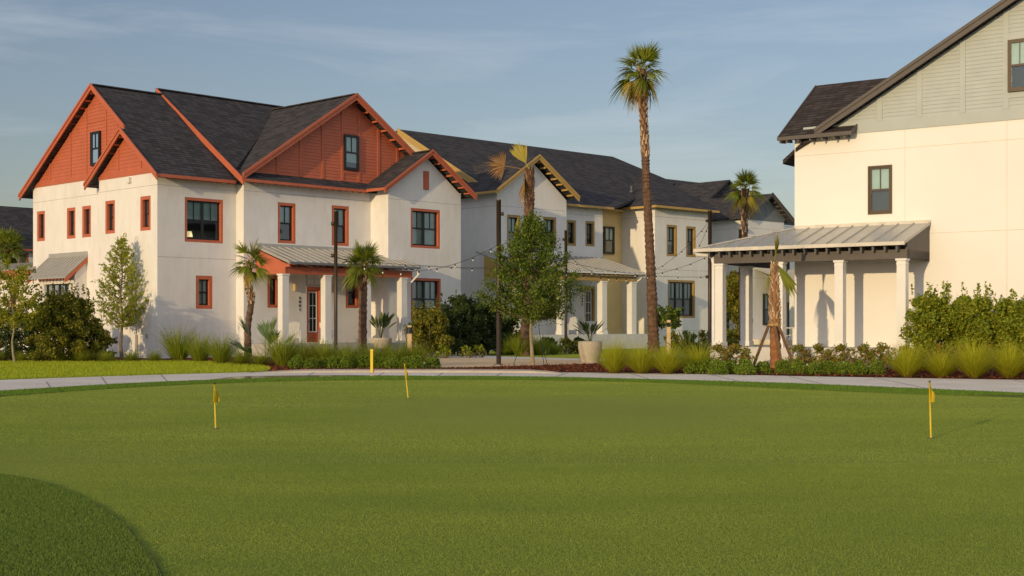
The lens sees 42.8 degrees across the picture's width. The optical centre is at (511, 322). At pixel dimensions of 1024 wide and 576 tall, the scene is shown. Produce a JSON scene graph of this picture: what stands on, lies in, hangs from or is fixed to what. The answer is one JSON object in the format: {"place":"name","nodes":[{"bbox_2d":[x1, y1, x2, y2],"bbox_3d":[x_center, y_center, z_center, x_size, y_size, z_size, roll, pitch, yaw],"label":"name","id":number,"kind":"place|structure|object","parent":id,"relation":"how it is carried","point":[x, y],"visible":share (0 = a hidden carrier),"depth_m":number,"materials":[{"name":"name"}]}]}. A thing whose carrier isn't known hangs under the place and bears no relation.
{"place":"outdoors","nodes":[
{"label":"outdoors","id":0,"kind":"place"},
{"bbox_2d":[0,206,32,269],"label":"house","id":1,"kind":"structure","parent":0,"point":[19,219],"depth_m":88.72,"materials":[{"name":"black paint"}]},
{"bbox_2d":[0,474,160,575],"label":"fringe grass","id":2,"kind":"structure","parent":0,"point":[41,529],"depth_m":9.17,"materials":[{"name":"green plant"}]},
{"bbox_2d":[0,361,268,379],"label":"lawn","id":3,"kind":"structure","parent":0,"point":[165,373],"depth_m":39.86,"materials":[{"name":"green plant"}]},
{"bbox_2d":[0,259,51,361],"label":"young tree","id":4,"kind":"object","parent":3,"relation":"on","point":[26,303],"visible":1,"depth_m":49.34,"materials":[{"name":"green plant"}]},
{"bbox_2d":[24,282,109,360],"bbox_3d":[-17.522,0.082,51.559,3.172,3.436,3.147,0,0,-24],"label":"shrub","id":5,"kind":"object","parent":3,"relation":"on","point":[63,320],"visible":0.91,"depth_m":50.99,"materials":[{"name":"green plant"}]},
{"bbox_2d":[154,318,208,360],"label":"ornamental grass","id":6,"kind":"object","parent":3,"relation":"on","point":[176,350],"depth_m":51.47,"materials":[{"name":"green plant"}]},
{"bbox_2d":[172,328,222,361],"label":"ornamental grass","id":7,"kind":"object","parent":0,"point":[197,353],"depth_m":50.34,"materials":[{"name":"green plant"}]},
{"bbox_2d":[194,332,245,363],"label":"ornamental grass","id":8,"kind":"object","parent":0,"point":[218,355],"depth_m":48.03,"materials":[{"name":"green plant"}]},
{"bbox_2d":[224,345,252,364],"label":"ornamental grass","id":9,"kind":"object","parent":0,"point":[239,358],"depth_m":46.99,"materials":[{"name":"green plant"}]},
{"bbox_2d":[254,324,307,366],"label":"ornamental grass","id":10,"kind":"object","parent":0,"point":[281,355],"depth_m":45.34,"materials":[{"name":"green plant"}]},
{"bbox_2d":[289,338,329,365],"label":"ornamental grass","id":11,"kind":"object","parent":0,"point":[305,354],"depth_m":45.63,"materials":[{"name":"green plant"}]},
{"bbox_2d":[302,336,351,362],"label":"ornamental grass","id":12,"kind":"object","parent":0,"point":[324,354],"depth_m":45.69,"materials":[{"name":"green plant"}]},
{"bbox_2d":[327,341,367,365],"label":"ornamental grass","id":13,"kind":"object","parent":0,"point":[349,354],"depth_m":45.24,"materials":[{"name":"green plant"}]},
{"bbox_2d":[350,339,407,357],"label":"ornamental grass","id":14,"kind":"object","parent":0,"point":[377,353],"depth_m":45.16,"materials":[{"name":"green plant"}]},
{"bbox_2d":[371,336,426,363],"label":"ornamental grass","id":15,"kind":"object","parent":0,"point":[397,353],"depth_m":44.87,"materials":[{"name":"green plant"}]},
{"bbox_2d":[0,0,999,218],"label":"sky","id":16,"kind":"structure","parent":0,"point":[536,73],"materials":[{"name":"blue"}]},
{"bbox_2d":[418,358,601,367],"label":"tan path","id":17,"kind":"structure","parent":0,"point":[463,362],"depth_m":49.93,"materials":[{"name":"beige concrete"}]},
{"bbox_2d":[494,199,503,364],"bbox_3d":[-0.470,-1.460,47.500,0.352,6.019,0.323,0,0,0],"label":"string light pole","id":18,"kind":"object","parent":17,"relation":"on","point":[499,213],"visible":0.82,"depth_m":47.43,"materials":[{"name":"brown metal"}]},
{"bbox_2d":[578,341,601,361],"bbox_3d":[3.008,1.130,50.300,0.940,0.840,0.940,0,0,0],"label":"planter","id":19,"kind":"object","parent":17,"relation":"on","point":[582,345],"visible":0.83,"depth_m":49.93,"materials":[{"name":"stone"}]},
{"bbox_2d":[572,321,605,340],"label":"paddle leaf plant","id":20,"kind":"object","parent":19,"relation":"in","point":[585,326],"visible":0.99,"depth_m":50.23,"materials":[{"name":"green plant"}]},
{"bbox_2d":[0,380,1023,575],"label":"putting green","id":21,"kind":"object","parent":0,"point":[538,411],"visible":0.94,"depth_m":13.97,"materials":[{"name":"green plant"}]},
{"bbox_2d":[0,380,1023,407],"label":"green grass","id":22,"kind":"structure","parent":21,"relation":"on","point":[482,383],"depth_m":27.41,"materials":[{"name":"green plant"}]},
{"bbox_2d":[0,408,1023,463],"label":"green grass","id":23,"kind":"structure","parent":0,"point":[259,411],"depth_m":17.36,"materials":[{"name":"green plant"}]},
{"bbox_2d":[0,372,1023,392],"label":"sidewalk","id":24,"kind":"structure","parent":0,"point":[1002,385],"depth_m":35.36,"materials":[{"name":"concrete"}]},
{"bbox_2d":[215,375,413,379],"bbox_3d":[-5.581,1.534,37.172,6.189,0.001,2.352,0,0,-24],"label":"kerb","id":25,"kind":"object","parent":24,"relation":"on","point":[248,377],"visible":0.48,"depth_m":37.22,"materials":[{"name":"concrete"}]},
{"bbox_2d":[250,369,562,373],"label":"kerb","id":26,"kind":"structure","parent":24,"relation":"on","point":[418,370],"depth_m":40.38,"materials":[{"name":"concrete"}]},
{"bbox_2d":[0,375,1023,397],"bbox_3d":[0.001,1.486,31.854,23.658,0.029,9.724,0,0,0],"label":"fringe grass","id":27,"kind":"structure","parent":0,"point":[834,387],"depth_m":31.99,"materials":[{"name":"green plant"}]},
{"bbox_2d":[1,463,1023,575],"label":"green grass","id":28,"kind":"structure","parent":0,"point":[457,487],"depth_m":10.33,"materials":[{"name":"green plant"}]},
{"bbox_2d":[2,353,1023,379],"bbox_3d":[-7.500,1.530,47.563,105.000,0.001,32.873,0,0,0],"label":"mulch bed","id":29,"kind":"object","parent":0,"point":[603,370],"visible":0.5,"depth_m":40.94,"materials":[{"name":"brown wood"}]},
{"bbox_2d":[0,226,28,264],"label":"palm tree","id":30,"kind":"object","parent":29,"relation":"on","point":[7,238],"visible":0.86,"depth_m":71.73,"materials":[{"name":"green plant"}]},
{"bbox_2d":[0,306,59,360],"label":"shrub","id":31,"kind":"object","parent":29,"relation":"on","point":[20,335],"visible":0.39,"depth_m":53.00,"materials":[{"name":"green plant"}]},
{"bbox_2d":[82,319,117,359],"bbox_3d":[-16.548,0.673,52.091,1.498,1.976,1.292,0,0,31],"label":"shrub","id":32,"kind":"object","parent":29,"relation":"on","point":[106,339],"visible":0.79,"depth_m":51.80,"materials":[{"name":"green plant"}]},
{"bbox_2d":[90,233,148,357],"bbox_3d":[-16.685,-1.165,56.209,2.802,5.453,1.588,0,0,0],"label":"young tree","id":33,"kind":"object","parent":29,"relation":"on","point":[127,313],"visible":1,"depth_m":56.06,"materials":[{"name":"green plant"}]},
{"bbox_2d":[0,83,476,357],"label":"house","id":34,"kind":"structure","parent":29,"relation":"on","point":[157,175],"depth_m":60.40,"materials":[{"name":"white paint"}]},
{"bbox_2d":[37,211,44,241],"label":"window","id":35,"kind":"structure","parent":34,"relation":"in","point":[41,214],"depth_m":63.89,"materials":[{"name":"orange paint"}]},
{"bbox_2d":[43,282,69,307],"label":"window","id":36,"kind":"structure","parent":34,"relation":"in","point":[46,286],"depth_m":61.71,"materials":[{"name":"white paint"}]},
{"bbox_2d":[67,207,74,238],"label":"window","id":37,"kind":"structure","parent":34,"relation":"in","point":[70,211],"depth_m":61.84,"materials":[{"name":"orange paint"}]},
{"bbox_2d":[82,205,90,237],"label":"window","id":38,"kind":"structure","parent":34,"relation":"in","point":[86,210],"depth_m":60.82,"materials":[{"name":"orange paint"}]},
{"bbox_2d":[90,131,101,165],"bbox_3d":[-19.073,-7.978,59.885,0.694,1.560,0.673,0,0,0],"label":"window","id":39,"kind":"structure","parent":34,"relation":"in","point":[95,137],"depth_m":59.87,"materials":[{"name":"black glass"}]},
{"bbox_2d":[106,200,114,233],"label":"window","id":40,"kind":"structure","parent":34,"relation":"in","point":[110,205],"depth_m":58.64,"materials":[{"name":"orange paint"}]},
{"bbox_2d":[141,196,150,230],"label":"window","id":41,"kind":"structure","parent":34,"relation":"in","point":[145,200],"depth_m":56.56,"materials":[{"name":"orange paint"}]},
{"bbox_2d":[185,197,222,243],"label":"window","id":42,"kind":"structure","parent":34,"relation":"in","point":[201,214],"depth_m":57.82,"materials":[{"name":"black glass"}]},
{"bbox_2d":[196,276,212,308],"bbox_3d":[-13.607,-1.334,57.473,0.243,1.452,0.852,0,0,44],"label":"window","id":43,"kind":"structure","parent":34,"relation":"in","point":[204,284],"depth_m":57.57,"materials":[{"name":"orange paint"}]},
{"bbox_2d":[267,275,277,307],"bbox_3d":[-11.074,-1.411,59.566,0.631,1.468,0.643,0,0,44],"label":"window","id":44,"kind":"structure","parent":34,"relation":"in","point":[272,290],"depth_m":59.48,"materials":[{"name":"orange paint"}]},
{"bbox_2d":[278,202,295,243],"bbox_3d":[-10.441,-4.561,60.003,0.927,1.854,0.947,0,0,0],"label":"window","id":45,"kind":"structure","parent":34,"relation":"in","point":[286,211],"depth_m":60.17,"materials":[{"name":"orange paint"}]},
{"bbox_2d":[307,287,320,341],"bbox_3d":[-9.322,-0.361,61.110,0.220,2.622,0.877,0,0,44],"label":"door","id":46,"kind":"structure","parent":34,"relation":"in","point":[313,293],"depth_m":61.16,"materials":[{"name":"orange paint"}]},
{"bbox_2d":[332,205,348,245],"bbox_3d":[-8.283,-4.607,62.258,0.954,1.899,0.975,0,0,0],"label":"window","id":47,"kind":"structure","parent":34,"relation":"in","point":[343,211],"depth_m":62.46,"materials":[{"name":"orange paint"}]},
{"bbox_2d":[344,134,358,170],"bbox_3d":[-7.716,-8.147,62.659,0.724,1.680,0.748,0,0,0],"label":"window","id":48,"kind":"structure","parent":34,"relation":"in","point":[351,142],"depth_m":62.64,"materials":[{"name":"black glass"}]},
{"bbox_2d":[346,277,358,307],"bbox_3d":[-7.915,-1.432,62.913,0.730,1.460,0.806,0,0,44],"label":"window","id":49,"kind":"structure","parent":34,"relation":"in","point":[352,297],"depth_m":62.90,"materials":[{"name":"orange paint"}]},
{"bbox_2d":[371,338,391,348],"bbox_3d":[-6.101,0.950,60.796,1.040,0.500,1.040,0,0,0],"label":"planter","id":50,"kind":"object","parent":34,"relation":"on","point":[381,342],"visible":0.77,"depth_m":60.36,"materials":[{"name":"concrete"}]},
{"bbox_2d":[369,311,397,337],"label":"paddle leaf plant","id":51,"kind":"object","parent":50,"relation":"in","point":[384,320],"visible":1,"depth_m":60.62,"materials":[{"name":"green plant"}]},
{"bbox_2d":[411,208,439,248],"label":"window","id":52,"kind":"structure","parent":34,"relation":"in","point":[425,223],"depth_m":64.49,"materials":[{"name":"orange paint"}]},
{"bbox_2d":[411,278,440,319],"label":"window","id":53,"kind":"structure","parent":34,"relation":"in","point":[424,290],"depth_m":64.49,"materials":[{"name":"glass"}]},
{"bbox_2d":[229,237,272,362],"bbox_3d":[-9.850,-0.907,49.535,1.647,4.958,1.764,0,0,-41],"label":"palm tree","id":54,"kind":"object","parent":29,"relation":"on","point":[249,275],"visible":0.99,"depth_m":49.39,"materials":[{"name":"green plant"}]},
{"bbox_2d":[227,316,295,360],"bbox_3d":[-9.174,0.616,47.267,2.643,1.897,1.964,0,0,0],"label":"palmetto","id":55,"kind":"object","parent":29,"relation":"on","point":[263,329],"visible":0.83,"depth_m":47.70,"materials":[{"name":"green plant"}]},
{"bbox_2d":[331,210,337,353],"bbox_3d":[-6.364,-1.240,47.000,0.294,5.579,0.247,0,0,0],"label":"string light pole","id":56,"kind":"object","parent":29,"relation":"on","point":[335,225],"visible":0.81,"depth_m":46.95,"materials":[{"name":"brown metal"}]},
{"bbox_2d":[340,239,385,352],"bbox_3d":[-5.496,-0.824,48.474,1.654,4.778,1.804,0,0,30],"label":"palm tree","id":57,"kind":"object","parent":29,"relation":"on","point":[363,256],"visible":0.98,"depth_m":48.36,"materials":[{"name":"green plant"}]},
{"bbox_2d":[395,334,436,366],"bbox_3d":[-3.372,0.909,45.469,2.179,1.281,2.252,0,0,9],"label":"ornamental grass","id":58,"kind":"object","parent":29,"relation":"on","point":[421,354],"depth_m":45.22,"materials":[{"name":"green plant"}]},
{"bbox_2d":[402,299,454,356],"bbox_3d":[-3.507,0.335,57.015,2.299,2.705,2.293,0,0,-32],"label":"shrub","id":59,"kind":"object","parent":29,"relation":"on","point":[427,324],"visible":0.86,"depth_m":56.59,"materials":[{"name":"green plant"}]},
{"bbox_2d":[434,290,491,355],"bbox_3d":[-2.439,0.015,60.099,2.996,3.114,2.918,0,0,0],"label":"shrub","id":60,"kind":"object","parent":29,"relation":"on","point":[458,309],"visible":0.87,"depth_m":59.58,"materials":[{"name":"green plant"}]},
{"bbox_2d":[471,208,593,364],"bbox_3d":[0.745,-1.301,47.550,3.981,5.721,3.895,0,0,36],"label":"oak tree","id":61,"kind":"object","parent":29,"relation":"on","point":[531,238],"visible":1,"depth_m":47.10,"materials":[{"name":"green plant"}]},
{"bbox_2d":[395,128,719,350],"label":"house","id":62,"kind":"structure","parent":29,"relation":"on","point":[592,205],"depth_m":80.50,"materials":[{"name":"white paint"}]},
{"bbox_2d":[507,215,519,248],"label":"window","id":63,"kind":"structure","parent":62,"relation":"in","point":[511,219],"depth_m":73.66,"materials":[{"name":"paint"}]},
{"bbox_2d":[567,220,575,245],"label":"window","id":64,"kind":"structure","parent":62,"relation":"in","point":[571,224],"depth_m":78.24,"materials":[{"name":"paint"}]},
{"bbox_2d":[585,221,593,246],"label":"window","id":65,"kind":"structure","parent":62,"relation":"in","point":[589,225],"depth_m":79.34,"materials":[{"name":"paint"}]},
{"bbox_2d":[585,286,594,320],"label":"door","id":66,"kind":"structure","parent":62,"relation":"in","point":[590,297],"depth_m":79.36,"materials":[{"name":"yellow paint"}]},
{"bbox_2d":[603,226,614,253],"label":"window","id":67,"kind":"structure","parent":62,"relation":"in","point":[608,232],"depth_m":82.78,"materials":[{"name":"black glass"}]},
{"bbox_2d":[667,225,676,256],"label":"window","id":68,"kind":"structure","parent":62,"relation":"in","point":[671,229],"depth_m":83.15,"materials":[{"name":"paint"}]},
{"bbox_2d":[668,280,694,317],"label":"window","id":69,"kind":"structure","parent":62,"relation":"in","point":[678,290],"depth_m":83.88,"materials":[{"name":"glass"}]},
{"bbox_2d":[686,226,695,256],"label":"window","id":70,"kind":"structure","parent":62,"relation":"in","point":[690,231],"depth_m":84.44,"materials":[{"name":"paint"}]},
{"bbox_2d":[559,336,578,353],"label":"shrub","id":71,"kind":"object","parent":29,"relation":"on","point":[566,341],"visible":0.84,"depth_m":63.33,"materials":[{"name":"green plant"}]},
{"bbox_2d":[583,335,640,372],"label":"ornamental grass","id":72,"kind":"object","parent":29,"relation":"on","point":[611,364],"depth_m":39.58,"materials":[{"name":"green plant"}]},
{"bbox_2d":[613,342,668,373],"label":"ornamental grass","id":73,"kind":"object","parent":29,"relation":"on","point":[641,365],"depth_m":39.31,"materials":[{"name":"green plant"}]},
{"bbox_2d":[638,339,705,373],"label":"ornamental grass","id":74,"kind":"object","parent":29,"relation":"on","point":[668,364],"depth_m":39.08,"materials":[{"name":"green plant"}]},
{"bbox_2d":[674,339,724,373],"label":"ornamental grass","id":75,"kind":"object","parent":29,"relation":"on","point":[704,354],"depth_m":39.34,"materials":[{"name":"green plant"}]},
{"bbox_2d":[705,210,711,356],"bbox_3d":[8.769,-1.716,58.000,0.352,6.531,0.323,0,0,0],"label":"string light pole","id":76,"kind":"object","parent":29,"relation":"on","point":[709,276],"visible":0.82,"depth_m":57.94,"materials":[{"name":"brown metal"}]},
{"bbox_2d":[708,359,728,374],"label":"round shrub","id":77,"kind":"object","parent":29,"relation":"on","point":[721,365],"visible":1,"depth_m":38.51,"materials":[{"name":"green plant"}]},
{"bbox_2d":[708,341,735,366],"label":"flowering shrub","id":78,"kind":"object","parent":29,"relation":"on","point":[726,352],"visible":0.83,"depth_m":42.16,"materials":[{"name":"green plant"}]},
{"bbox_2d":[667,179,794,344],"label":"house","id":79,"kind":"structure","parent":29,"relation":"on","point":[776,215],"depth_m":91.63,"materials":[{"name":"white paint"}]},
{"bbox_2d":[728,342,757,368],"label":"flowering shrub","id":80,"kind":"object","parent":29,"relation":"on","point":[736,348],"visible":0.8,"depth_m":42.49,"materials":[{"name":"green plant"}]},
{"bbox_2d":[734,357,756,374],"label":"round shrub","id":81,"kind":"object","parent":29,"relation":"on","point":[748,366],"visible":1,"depth_m":38.24,"materials":[{"name":"green plant"}]},
{"bbox_2d":[765,230,797,367],"bbox_3d":[8.888,-0.790,43.002,1.138,4.721,0.486,0,0,0],"label":"palm tree","id":82,"kind":"object","parent":29,"relation":"on","point":[774,309],"visible":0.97,"depth_m":42.90,"materials":[{"name":"brown plant"}]},
{"bbox_2d":[787,358,808,374],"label":"round shrub","id":83,"kind":"object","parent":29,"relation":"on","point":[798,366],"visible":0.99,"depth_m":38.28,"materials":[{"name":"green plant"}]},
{"bbox_2d":[785,343,814,369],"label":"flowering shrub","id":84,"kind":"object","parent":29,"relation":"on","point":[805,355],"visible":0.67,"depth_m":41.52,"materials":[{"name":"green plant"}]},
{"bbox_2d":[806,343,841,365],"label":"flowering shrub","id":85,"kind":"object","parent":29,"relation":"on","point":[818,349],"visible":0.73,"depth_m":41.44,"materials":[{"name":"green plant"}]},
{"bbox_2d":[825,343,857,368],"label":"flowering shrub","id":86,"kind":"object","parent":29,"relation":"on","point":[842,354],"visible":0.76,"depth_m":41.26,"materials":[{"name":"green plant"}]},
{"bbox_2d":[693,0,1023,368],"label":"house","id":87,"kind":"structure","parent":29,"relation":"on","point":[908,174],"depth_m":45.27,"materials":[{"name":"beige paint"}]},
{"bbox_2d":[868,165,891,214],"bbox_3d":[13.057,-4.690,46.195,0.883,1.793,0.733,0,0,0],"label":"window","id":88,"kind":"structure","parent":87,"relation":"in","point":[880,176],"depth_m":46.23,"materials":[{"name":"brown metal"}]},
{"bbox_2d":[1008,38,1023,91],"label":"window","id":89,"kind":"structure","parent":87,"relation":"in","point":[1015,46],"depth_m":43.36,"materials":[{"name":"brown metal"}]},
{"bbox_2d":[849,359,868,374],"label":"round shrub","id":90,"kind":"object","parent":29,"relation":"on","point":[858,367],"visible":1,"depth_m":37.83,"materials":[{"name":"green plant"}]},
{"bbox_2d":[849,341,878,367],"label":"flowering shrub","id":91,"kind":"object","parent":29,"relation":"on","point":[870,355],"visible":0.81,"depth_m":41.12,"materials":[{"name":"green plant"}]},
{"bbox_2d":[868,358,886,374],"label":"round shrub","id":92,"kind":"object","parent":29,"relation":"on","point":[875,367],"visible":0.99,"depth_m":37.86,"materials":[{"name":"green plant"}]},
{"bbox_2d":[866,342,896,369],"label":"flowering shrub","id":93,"kind":"object","parent":29,"relation":"on","point":[880,351],"visible":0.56,"depth_m":41.01,"materials":[{"name":"green plant"}]},
{"bbox_2d":[873,337,937,376],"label":"ornamental grass","id":94,"kind":"object","parent":29,"relation":"on","point":[911,362],"depth_m":36.55,"materials":[{"name":"green plant"}]},
{"bbox_2d":[898,281,959,369],"bbox_3d":[13.644,0.174,42.297,2.067,3.071,1.836,0,0,0],"label":"shrub","id":95,"kind":"object","parent":29,"relation":"on","point":[926,316],"visible":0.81,"depth_m":41.93,"materials":[{"name":"green plant"}]},
{"bbox_2d":[940,281,1004,370],"bbox_3d":[14.768,0.300,41.777,2.179,3.246,2.415,0,0,0],"label":"shrub","id":96,"kind":"object","parent":29,"relation":"on","point":[976,317],"visible":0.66,"depth_m":41.38,"materials":[{"name":"green plant"}]},
{"bbox_2d":[989,288,1023,369],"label":"shrub","id":97,"kind":"object","parent":29,"relation":"on","point":[1011,311],"visible":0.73,"depth_m":41.00,"materials":[{"name":"green plant"}]},
{"bbox_2d":[502,328,536,355],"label":"ornamental grass","id":98,"kind":"object","parent":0,"point":[515,345],"depth_m":59.69,"materials":[{"name":"green plant"}]},
{"bbox_2d":[533,332,558,354],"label":"ornamental grass","id":99,"kind":"object","parent":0,"point":[538,350],"depth_m":60.82,"materials":[{"name":"green plant"}]},
{"bbox_2d":[424,350,700,359],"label":"concrete path","id":100,"kind":"structure","parent":0,"point":[490,357],"depth_m":56.94,"materials":[{"name":"grey concrete"}]},
{"bbox_2d":[447,347,705,357],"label":"lawn","id":101,"kind":"structure","parent":0,"point":[559,355],"depth_m":62.06,"materials":[{"name":"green plant"}]},
{"bbox_2d":[458,298,510,354],"bbox_3d":[-1.307,0.154,61.450,2.670,3.034,2.476,0,0,0],"label":"shrub","id":102,"kind":"object","parent":101,"relation":"on","point":[490,324],"visible":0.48,"depth_m":61.00,"materials":[{"name":"green plant"}]},
{"bbox_2d":[491,308,521,353],"bbox_3d":[-0.118,0.492,62.372,2.219,2.504,2.253,0,0,0],"label":"shrub","id":103,"kind":"object","parent":101,"relation":"on","point":[507,327],"visible":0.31,"depth_m":62.03,"materials":[{"name":"green plant"}]},
{"bbox_2d":[484,141,534,355],"bbox_3d":[0.068,-3.393,59.813,2.493,9.963,1.604,0,0,-31],"label":"palm tree","id":104,"kind":"object","parent":101,"relation":"on","point":[528,184],"visible":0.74,"depth_m":59.87,"materials":[{"name":"brown plant"}]},
{"bbox_2d":[562,230,567,352],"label":"string light pole","id":105,"kind":"object","parent":101,"relation":"on","point":[564,239],"visible":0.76,"depth_m":65.93,"materials":[{"name":"brown metal"}]},
{"bbox_2d":[609,39,671,353],"bbox_3d":[6.229,-6.136,63.858,3.004,15.404,2.988,0,0,-16],"label":"palm tree","id":106,"kind":"object","parent":101,"relation":"on","point":[638,91],"visible":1,"depth_m":63.82,"materials":[{"name":"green plant"}]},
{"bbox_2d":[655,305,683,332],"bbox_3d":[7.633,0.329,64.066,1.675,2.459,1.709,0,0,-39],"label":"young tree","id":107,"kind":"object","parent":101,"relation":"on","point":[663,316],"visible":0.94,"depth_m":63.81,"materials":[{"name":"green plant"}]},
{"bbox_2d":[726,270,738,339],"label":"shrub","id":108,"kind":"object","parent":101,"relation":"on","point":[732,293],"visible":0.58,"depth_m":76.70,"materials":[{"name":"green plant"}]},
{"bbox_2d":[724,167,770,339],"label":"palm tree","id":109,"kind":"object","parent":101,"relation":"on","point":[744,201],"visible":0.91,"depth_m":75.81,"materials":[{"name":"green plant"}]},
{"bbox_2d":[902,344,966,376],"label":"ornamental grass","id":110,"kind":"object","parent":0,"point":[939,368],"depth_m":36.34,"materials":[{"name":"green plant"}]},
{"bbox_2d":[935,334,1008,377],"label":"ornamental grass","id":111,"kind":"object","parent":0,"point":[974,361],"depth_m":36.05,"materials":[{"name":"green plant"}]},
{"bbox_2d":[979,335,1023,377],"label":"ornamental grass","id":112,"kind":"object","parent":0,"point":[1009,366],"depth_m":35.73,"materials":[{"name":"green plant"}]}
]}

